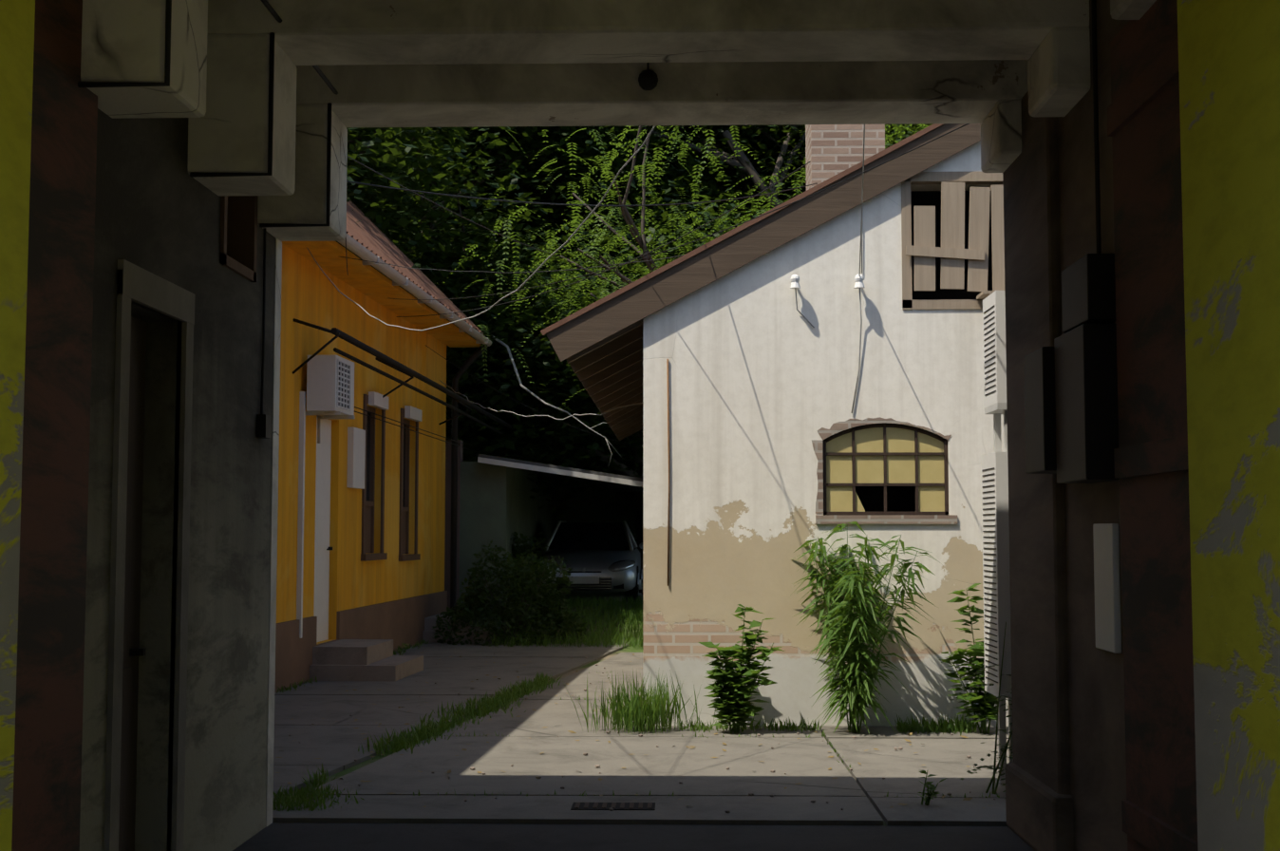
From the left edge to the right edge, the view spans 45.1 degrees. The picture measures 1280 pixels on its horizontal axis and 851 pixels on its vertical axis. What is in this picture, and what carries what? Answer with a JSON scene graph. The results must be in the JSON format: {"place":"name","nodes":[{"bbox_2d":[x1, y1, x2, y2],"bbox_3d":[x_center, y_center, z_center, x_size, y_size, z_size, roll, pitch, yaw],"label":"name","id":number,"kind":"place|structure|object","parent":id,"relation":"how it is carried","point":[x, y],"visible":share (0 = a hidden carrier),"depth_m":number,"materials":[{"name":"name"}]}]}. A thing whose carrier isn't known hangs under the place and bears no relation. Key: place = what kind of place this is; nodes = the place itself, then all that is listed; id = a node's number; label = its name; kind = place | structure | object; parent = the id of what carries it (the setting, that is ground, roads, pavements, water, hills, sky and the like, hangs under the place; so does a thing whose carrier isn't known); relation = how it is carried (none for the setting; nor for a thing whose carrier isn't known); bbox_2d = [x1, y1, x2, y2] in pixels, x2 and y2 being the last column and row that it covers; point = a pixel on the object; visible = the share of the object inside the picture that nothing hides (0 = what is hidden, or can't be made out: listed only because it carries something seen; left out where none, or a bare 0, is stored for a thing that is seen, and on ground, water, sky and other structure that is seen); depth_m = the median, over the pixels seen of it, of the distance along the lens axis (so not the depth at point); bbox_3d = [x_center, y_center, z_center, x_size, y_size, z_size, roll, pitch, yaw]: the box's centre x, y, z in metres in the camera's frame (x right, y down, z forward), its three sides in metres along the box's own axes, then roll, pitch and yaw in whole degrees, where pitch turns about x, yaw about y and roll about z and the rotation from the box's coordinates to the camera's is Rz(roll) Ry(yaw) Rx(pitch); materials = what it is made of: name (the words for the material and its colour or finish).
{"place":"outdoors","nodes":[
{"label":"outdoors","id":0,"kind":"place"},
{"bbox_2d":[0,0,35,850],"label":"wall","id":1,"kind":"structure","parent":0,"point":[16,44],"depth_m":4.94,"materials":[{"name":"yellow paint"}]},
{"bbox_2d":[77,0,658,227],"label":"passage conduits","id":2,"kind":"object","parent":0,"point":[648,79],"visible":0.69,"depth_m":6.95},
{"bbox_2d":[273,638,633,799],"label":"sidewalk slabs","id":3,"kind":"structure","parent":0,"point":[333,744],"depth_m":14.47,"materials":[{"name":"concrete"}]},
{"bbox_2d":[276,639,429,693],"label":"grass","id":4,"kind":"structure","parent":3,"relation":"on","point":[301,682],"depth_m":15.96,"materials":[{"name":"green plant"}]},
{"bbox_2d":[309,614,493,680],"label":"steps","id":5,"kind":"structure","parent":3,"relation":"on","point":[358,660],"depth_m":16.26,"materials":[{"name":"grey concrete"}]},
{"bbox_2d":[393,642,410,655],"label":"step weeds","id":6,"kind":"object","parent":5,"relation":"on","point":[404,648],"depth_m":17.85,"materials":[{"name":"plant"}]},
{"bbox_2d":[432,539,590,645],"bbox_3d":[-1.897,2.395,22.101,2.382,1.519,2.018,0,-4,1],"label":"bush","id":7,"kind":"object","parent":3,"relation":"on","point":[470,611],"depth_m":21.75,"materials":[{"name":"green plant"}]},
{"bbox_2d":[487,591,643,648],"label":"grass","id":8,"kind":"structure","parent":0,"point":[588,594],"depth_m":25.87,"materials":[{"name":"green plant"}]},
{"bbox_2d":[508,530,557,612],"bbox_3d":[-1.867,2.395,24.798,1.132,1.395,1.546,0,-4,1],"label":"bush","id":9,"kind":"object","parent":8,"relation":"on","point":[517,549],"depth_m":24.67,"materials":[{"name":"green plant"}]},
{"bbox_2d":[535,520,643,602],"bbox_3d":[-0.912,2.519,28.990,2.190,1.475,4.776,0,-4,1],"label":"saloon car","id":10,"kind":"object","parent":8,"relation":"on","point":[602,556],"visible":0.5,"depth_m":27.74,"materials":[{"name":"silver paint"}]},
{"bbox_2d":[275,643,886,825],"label":"ground","id":11,"kind":"structure","parent":0,"point":[379,757],"depth_m":12.87,"materials":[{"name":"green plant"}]},
{"bbox_2d":[79,108,275,850],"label":"passage wall","id":12,"kind":"structure","parent":11,"relation":"on","point":[157,209],"depth_m":6.98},
{"bbox_2d":[103,259,195,850],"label":"passage door","id":13,"kind":"structure","parent":12,"relation":"in","point":[142,287],"depth_m":6.66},
{"bbox_2d":[219,195,258,282],"bbox_3d":[-2.095,-1.054,7.757,0.180,0.580,0.580,0,-4,1],"label":"passage vent window","id":14,"kind":"structure","parent":12,"relation":"in","point":[238,236],"depth_m":7.99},
{"bbox_2d":[256,227,270,438],"bbox_3d":[-1.989,-0.518,8.178,0.050,1.170,0.100,0,-4,1],"label":"passage cable box","id":15,"kind":"object","parent":12,"relation":"attached to","point":[263,425],"visible":0.85,"depth_m":8.17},
{"bbox_2d":[265,237,282,827],"bbox_3d":[-2.006,0.567,8.436,0.008,3.200,0.124,0,-4,1],"label":"passage wall quoin","id":16,"kind":"object","parent":12,"relation":"attached to","point":[273,540],"visible":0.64,"depth_m":8.43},
{"bbox_2d":[11,0,1198,850],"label":"gate leaves","id":17,"kind":"object","parent":12,"relation":"attached to","point":[1159,809],"visible":0.71,"depth_m":5.53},
{"bbox_2d":[80,0,1156,241],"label":"passage ceiling beams","id":18,"kind":"structure","parent":12,"relation":"on","point":[987,65],"depth_m":7.18,"materials":[{"name":"grey concrete"}]},
{"bbox_2d":[1023,0,1121,653],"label":"meter cabinets","id":19,"kind":"object","parent":12,"relation":"attached to","point":[1071,418],"visible":0.96,"depth_m":6.55,"materials":[{"name":"metal"}]},
{"bbox_2d":[276,244,446,644],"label":"yellow house walls","id":20,"kind":"structure","parent":11,"relation":"on","point":[310,293],"depth_m":18.22,"materials":[{"name":"yellow paint"}]},
{"bbox_2d":[296,354,354,638],"bbox_3d":[-3.302,0.749,16.275,0.431,2.920,0.778,0,-4,1],"label":"air conditioner","id":21,"kind":"object","parent":20,"relation":"attached to","point":[329,386],"visible":0.98,"depth_m":15.98,"materials":[{"name":"white plastic"}]},
{"bbox_2d":[274,590,447,692],"bbox_3d":[-3.496,2.348,15.988,0.035,0.690,15.135,0,-4,4],"label":"wall base","id":22,"kind":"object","parent":20,"relation":"attached to","point":[399,622],"depth_m":18.24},
{"bbox_2d":[313,391,422,641],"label":"door windows","id":23,"kind":"structure","parent":20,"relation":"in","point":[361,459],"depth_m":18.58,"materials":[{"name":"white wood"}]},
{"bbox_2d":[282,241,480,347],"bbox_3d":[-3.271,-1.786,16.291,0.480,0.060,15.600,0,-4,4],"label":"roof eave","id":24,"kind":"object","parent":20,"relation":"attached to","point":[369,281],"depth_m":18.22,"materials":[{"name":"orange wood"}]},
{"bbox_2d":[292,318,526,449],"bbox_3d":[-2.828,-0.210,21.830,0.619,0.932,12.503,0,-4,5],"label":"awning rail","id":25,"kind":"object","parent":20,"relation":"attached to","point":[383,358],"visible":0.9,"depth_m":18.91,"materials":[{"name":"black metal"}]},
{"bbox_2d":[334,233,491,610],"bbox_3d":[-3.057,0.387,16.124,0.587,4.498,15.701,0,-4,3],"label":"rain gutter","id":26,"kind":"object","parent":20,"relation":"attached to","point":[363,253],"visible":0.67,"depth_m":23.53,"materials":[{"name":"metal"}]},
{"bbox_2d":[346,196,484,334],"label":"roof","id":27,"kind":"structure","parent":20,"relation":"on","point":[368,234],"depth_m":20.84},
{"bbox_2d":[306,123,969,447],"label":"cables","id":28,"kind":"object","parent":20,"relation":"hanging from","point":[414,191],"depth_m":12.32,"materials":[{"name":"black rubber"}]},
{"bbox_2d":[444,439,463,611],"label":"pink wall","id":29,"kind":"structure","parent":11,"relation":"on","point":[447,535],"depth_m":24.00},
{"bbox_2d":[335,126,599,285],"bbox_3d":[-8.767,-3.269,24.567,16.244,13.112,17.714,0,-4,1],"label":"tree","id":30,"kind":"object","parent":11,"relation":"on","point":[358,195],"depth_m":24.97,"materials":[{"name":"green plant"}]},
{"bbox_2d":[445,276,643,518],"bbox_3d":[-4.571,-0.004,29.634,12.864,7.324,10.228,0,-4,1],"label":"tree","id":31,"kind":"object","parent":11,"relation":"on","point":[477,438],"depth_m":26.95,"materials":[{"name":"green plant"}]},
{"bbox_2d":[459,461,637,629],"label":"carport walls","id":32,"kind":"structure","parent":11,"relation":"on","point":[498,505],"depth_m":24.49,"materials":[{"name":"paint"}]},
{"bbox_2d":[478,453,643,492],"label":"carport roof","id":33,"kind":"structure","parent":32,"relation":"on","point":[620,486],"depth_m":23.75,"materials":[{"name":"grey metal"}]},
{"bbox_2d":[477,456,643,487],"bbox_3d":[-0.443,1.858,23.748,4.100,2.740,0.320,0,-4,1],"label":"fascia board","id":34,"kind":"object","parent":33,"relation":"attached to","point":[560,472],"visible":0.32,"depth_m":23.69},
{"bbox_2d":[339,129,766,306],"bbox_3d":[-1.745,-5.136,39.157,14.555,18.856,19.232,-3,-5,36],"label":"tree","id":35,"kind":"object","parent":11,"relation":"on","point":[549,206],"depth_m":34.37,"materials":[{"name":"green plant"}]},
{"bbox_2d":[341,127,806,594],"bbox_3d":[0.438,-1.092,30.506,11.938,9.579,15.571,-4,-5,42],"label":"tree","id":36,"kind":"object","parent":11,"relation":"on","point":[454,252],"depth_m":28.03,"materials":[{"name":"green plant"}]},
{"bbox_2d":[490,334,621,465],"bbox_3d":[-2.534,-0.458,27.111,1.333,2.626,7.321,2,-4,-27],"label":"dead tree branch","id":37,"kind":"object","parent":36,"relation":"attached to","point":[517,372],"visible":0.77,"depth_m":24.30,"materials":[{"name":"grey wood"}]},
{"bbox_2d":[354,125,801,308],"bbox_3d":[-5.604,-3.538,34.074,19.482,14.946,15.947,0,-4,1],"label":"tree","id":38,"kind":"object","parent":11,"relation":"on","point":[583,150],"depth_m":33.78,"materials":[{"name":"green plant"}]},
{"bbox_2d":[357,128,806,290],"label":"tree","id":39,"kind":"object","parent":11,"relation":"on","point":[722,170],"depth_m":40.29,"materials":[{"name":"green plant"}]},
{"bbox_2d":[592,433,643,474],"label":"understory tree","id":40,"kind":"object","parent":11,"relation":"on","point":[627,464],"depth_m":35.12,"materials":[{"name":"green plant"}]},
{"bbox_2d":[464,125,800,279],"bbox_3d":[-0.644,-5.489,47.269,20.102,20.675,21.779,-3,-5,33],"label":"tree","id":41,"kind":"object","parent":11,"relation":"on","point":[724,183],"depth_m":39.75,"materials":[{"name":"green plant"}]},
{"bbox_2d":[443,123,929,408],"bbox_3d":[3.456,-1.361,24.177,12.939,9.295,10.225,0,-4,1],"label":"ailanthus tree","id":42,"kind":"object","parent":11,"relation":"on","point":[552,245],"depth_m":23.02,"materials":[{"name":"green plant"}]},
{"bbox_2d":[682,123,920,235],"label":"tree","id":43,"kind":"object","parent":11,"relation":"on","point":[762,154],"depth_m":42.47,"materials":[{"name":"green plant"}]},
{"bbox_2d":[715,131,892,217],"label":"tree","id":44,"kind":"object","parent":11,"relation":"on","point":[765,178],"depth_m":45.05,"materials":[{"name":"green plant"}]},
{"bbox_2d":[643,140,1008,727],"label":"white house walls","id":45,"kind":"structure","parent":11,"relation":"on","point":[762,374],"depth_m":12.55,"materials":[{"name":"white paint"}]},
{"bbox_2d":[565,318,643,440],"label":"roof soffit","id":46,"kind":"structure","parent":45,"relation":"attached to","point":[609,370],"depth_m":15.79,"materials":[{"name":"brown wood"}]},
{"bbox_2d":[666,358,670,585],"bbox_3d":[0.232,0.376,12.550,0.023,1.850,0.013,0,-4,1],"label":"rusty pipe","id":47,"kind":"object","parent":45,"relation":"attached to","point":[668,473],"visible":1,"depth_m":12.55,"materials":[{"name":"brown metal"}]},
{"bbox_2d":[540,123,980,361],"bbox_3d":[1.991,-2.090,12.626,5.611,3.134,0.042,0,-4,1],"label":"roof fascia board","id":48,"kind":"object","parent":45,"relation":"attached to","point":[653,291],"visible":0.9,"depth_m":12.61,"materials":[{"name":"brown wood"}]},
{"bbox_2d":[790,274,865,288],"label":"insulators","id":49,"kind":"object","parent":45,"relation":"attached to","point":[795,281],"visible":0.98,"depth_m":12.52,"materials":[{"name":"white ceramic"}]},
{"bbox_2d":[794,230,862,413],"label":"white house wall wires","id":50,"kind":"object","parent":45,"relation":"attached to","point":[860,328],"visible":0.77,"depth_m":12.57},
{"bbox_2d":[811,416,957,524],"bbox_3d":[1.983,0.368,12.561,1.169,0.866,0.118,0,-4,1],"label":"window surround","id":51,"kind":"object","parent":45,"relation":"attached to","point":[835,428],"depth_m":12.49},
{"bbox_2d":[822,423,948,515],"bbox_3d":[1.998,0.356,12.560,1.020,0.751,0.040,0,-4,1],"label":"arched window","id":52,"kind":"structure","parent":45,"relation":"in","point":[904,455],"depth_m":12.56,"materials":[{"name":"beige glass"}]},
{"bbox_2d":[838,190,992,511],"bbox_3d":[2.329,-0.567,13.052,2.260,3.260,0.050,0,-4,1],"label":"dark building interior","id":53,"kind":"object","parent":45,"relation":"in","point":[900,498],"depth_m":13.06,"materials":[{"name":"black"}]},
{"bbox_2d":[901,170,1004,309],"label":"loft window boards","id":54,"kind":"object","parent":45,"relation":"attached to","point":[952,253],"visible":0.62,"depth_m":12.60,"materials":[{"name":"brown wood"}]},
{"bbox_2d":[885,123,927,145],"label":"tree","id":55,"kind":"object","parent":11,"relation":"on","point":[900,130],"depth_m":30.65,"materials":[{"name":"green plant"}]},
{"bbox_2d":[232,822,1035,850],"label":"passage floor","id":56,"kind":"structure","parent":0,"point":[377,837],"depth_m":7.96,"materials":[{"name":"grey concrete"}]},
{"bbox_2d":[272,652,1009,826],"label":"courtyard pavement slabs","id":57,"kind":"structure","parent":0,"point":[709,790],"depth_m":9.88,"materials":[{"name":"concrete"}]},
{"bbox_2d":[272,783,363,810],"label":"grass","id":58,"kind":"structure","parent":57,"relation":"on","point":[299,798],"depth_m":8.93,"materials":[{"name":"green plant"}]},
{"bbox_2d":[301,672,562,788],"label":"joint grass","id":59,"kind":"structure","parent":57,"relation":"on","point":[432,729],"depth_m":12.57,"materials":[{"name":"green plant"}]},
{"bbox_2d":[570,802,655,809],"bbox_3d":[-0.150,2.156,8.729,0.470,0.011,0.220,0,-4,1],"label":"drain grate","id":60,"kind":"object","parent":57,"relation":"on","point":[613,805],"visible":0.96,"depth_m":8.71,"materials":[{"name":"metal"}]},
{"bbox_2d":[274,653,992,808],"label":"dry leaves","id":61,"kind":"object","parent":57,"relation":"on","point":[907,740],"visible":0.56,"depth_m":11.13,"materials":[{"name":"brown plant"}]},
{"bbox_2d":[562,669,715,735],"bbox_3d":[0.001,2.153,12.088,1.014,0.540,0.764,3,-5,-33],"label":"grass clump","id":62,"kind":"object","parent":57,"relation":"on","point":[640,711],"depth_m":12.02,"materials":[{"name":"green plant"}]},
{"bbox_2d":[282,653,1002,812],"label":"pebbles","id":63,"kind":"object","parent":57,"relation":"on","point":[727,767],"visible":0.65,"depth_m":10.08,"materials":[{"name":"grey stone"}]},
{"bbox_2d":[413,672,999,797],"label":"grass joint tufts","id":64,"kind":"object","parent":57,"relation":"on","point":[830,743],"visible":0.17,"depth_m":10.23,"materials":[{"name":"green plant"}]},
{"bbox_2d":[697,603,784,733],"bbox_3d":[0.786,1.907,12.039,0.671,1.029,0.751,0,-4,1],"label":"broad weed","id":65,"kind":"object","parent":57,"relation":"on","point":[734,681],"depth_m":11.94,"materials":[{"name":"green plant"}]},
{"bbox_2d":[680,715,824,732],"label":"grass","id":66,"kind":"structure","parent":57,"relation":"on","point":[705,727],"depth_m":12.13,"materials":[{"name":"green plant"}]},
{"bbox_2d":[790,521,938,733],"bbox_3d":[1.768,1.585,12.061,1.169,1.674,1.255,0,-4,1],"label":"tall weed","id":67,"kind":"object","parent":57,"relation":"on","point":[850,691],"depth_m":11.95,"materials":[{"name":"green plant"}]},
{"bbox_2d":[917,769,946,805],"bbox_3d":[1.666,2.087,8.794,0.180,0.223,0.183,0,-4,1],"label":"weed","id":68,"kind":"object","parent":57,"relation":"on","point":[931,787],"depth_m":8.79,"materials":[{"name":"green plant"}]},
{"bbox_2d":[893,713,977,734],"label":"grass","id":69,"kind":"structure","parent":57,"relation":"on","point":[945,725],"depth_m":12.02,"materials":[{"name":"green plant"}]},
{"bbox_2d":[937,583,997,734],"bbox_3d":[2.701,1.817,11.963,0.729,1.198,0.668,0,-4,1],"label":"broad weed","id":70,"kind":"object","parent":57,"relation":"on","point":[974,696],"depth_m":11.92,"materials":[{"name":"green plant"}]},
{"bbox_2d":[950,621,1013,793],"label":"weed sapling","id":71,"kind":"object","parent":57,"relation":"on","point":[988,755],"depth_m":9.18,"materials":[{"name":"green plant"}]},
{"bbox_2d":[984,402,1013,783],"bbox_3d":[2.558,1.057,9.500,0.750,2.370,0.400,0,-4,1],"label":"rack steel frame","id":72,"kind":"object","parent":57,"relation":"on","point":[997,409],"visible":0.15,"depth_m":9.58,"materials":[{"name":"grey metal"}]},
{"bbox_2d":[982,290,1006,407],"bbox_3d":[2.557,-0.469,9.606,0.753,0.690,0.400,0,-4,1],"label":"louvered shutter","id":73,"kind":"object","parent":72,"relation":"attached to","point":[994,348],"visible":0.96,"depth_m":9.47,"materials":[{"name":"white wood"}]},
{"bbox_2d":[553,123,933,301],"bbox_3d":[3.613,-4.471,39.071,18.801,17.545,16.360,0,-4,1],"label":"tree","id":74,"kind":"object","parent":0,"point":[747,134],"depth_m":37.93,"materials":[{"name":"green plant"}]},
{"bbox_2d":[805,124,884,190],"bbox_3d":[2.055,-2.479,15.473,0.820,2.250,0.800,0,-4,1],"label":"chimney","id":75,"kind":"object","parent":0,"point":[832,150],"visible":0.04,"depth_m":15.14,"materials":[{"name":"brown brick"}]},
{"bbox_2d":[976,290,995,300],"bbox_3d":[3.043,-1.033,12.440,0.600,0.065,0.300,0,-4,1],"label":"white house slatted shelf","id":76,"kind":"object","parent":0,"point":[983,294],"visible":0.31,"depth_m":12.35,"materials":[{"name":"wood"}]},
{"bbox_2d":[980,451,1011,697],"bbox_3d":[2.522,0.912,9.511,0.723,1.480,0.440,0,-4,1],"label":"louvered shutter","id":77,"kind":"object","parent":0,"point":[995,542],"visible":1,"depth_m":9.35,"materials":[{"name":"white wood"}]},
{"bbox_2d":[1002,91,1073,850],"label":"wall","id":78,"kind":"structure","parent":0,"point":[1039,809],"depth_m":7.73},
{"bbox_2d":[1057,0,1129,850],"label":"passage wall","id":79,"kind":"structure","parent":0,"point":[1097,737],"depth_m":6.90,"materials":[{"name":"grey paint"}]},
{"bbox_2d":[1177,0,1279,850],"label":"wall","id":80,"kind":"structure","parent":0,"point":[1229,63],"depth_m":4.70,"materials":[{"name":"yellow paint"}]}
]}

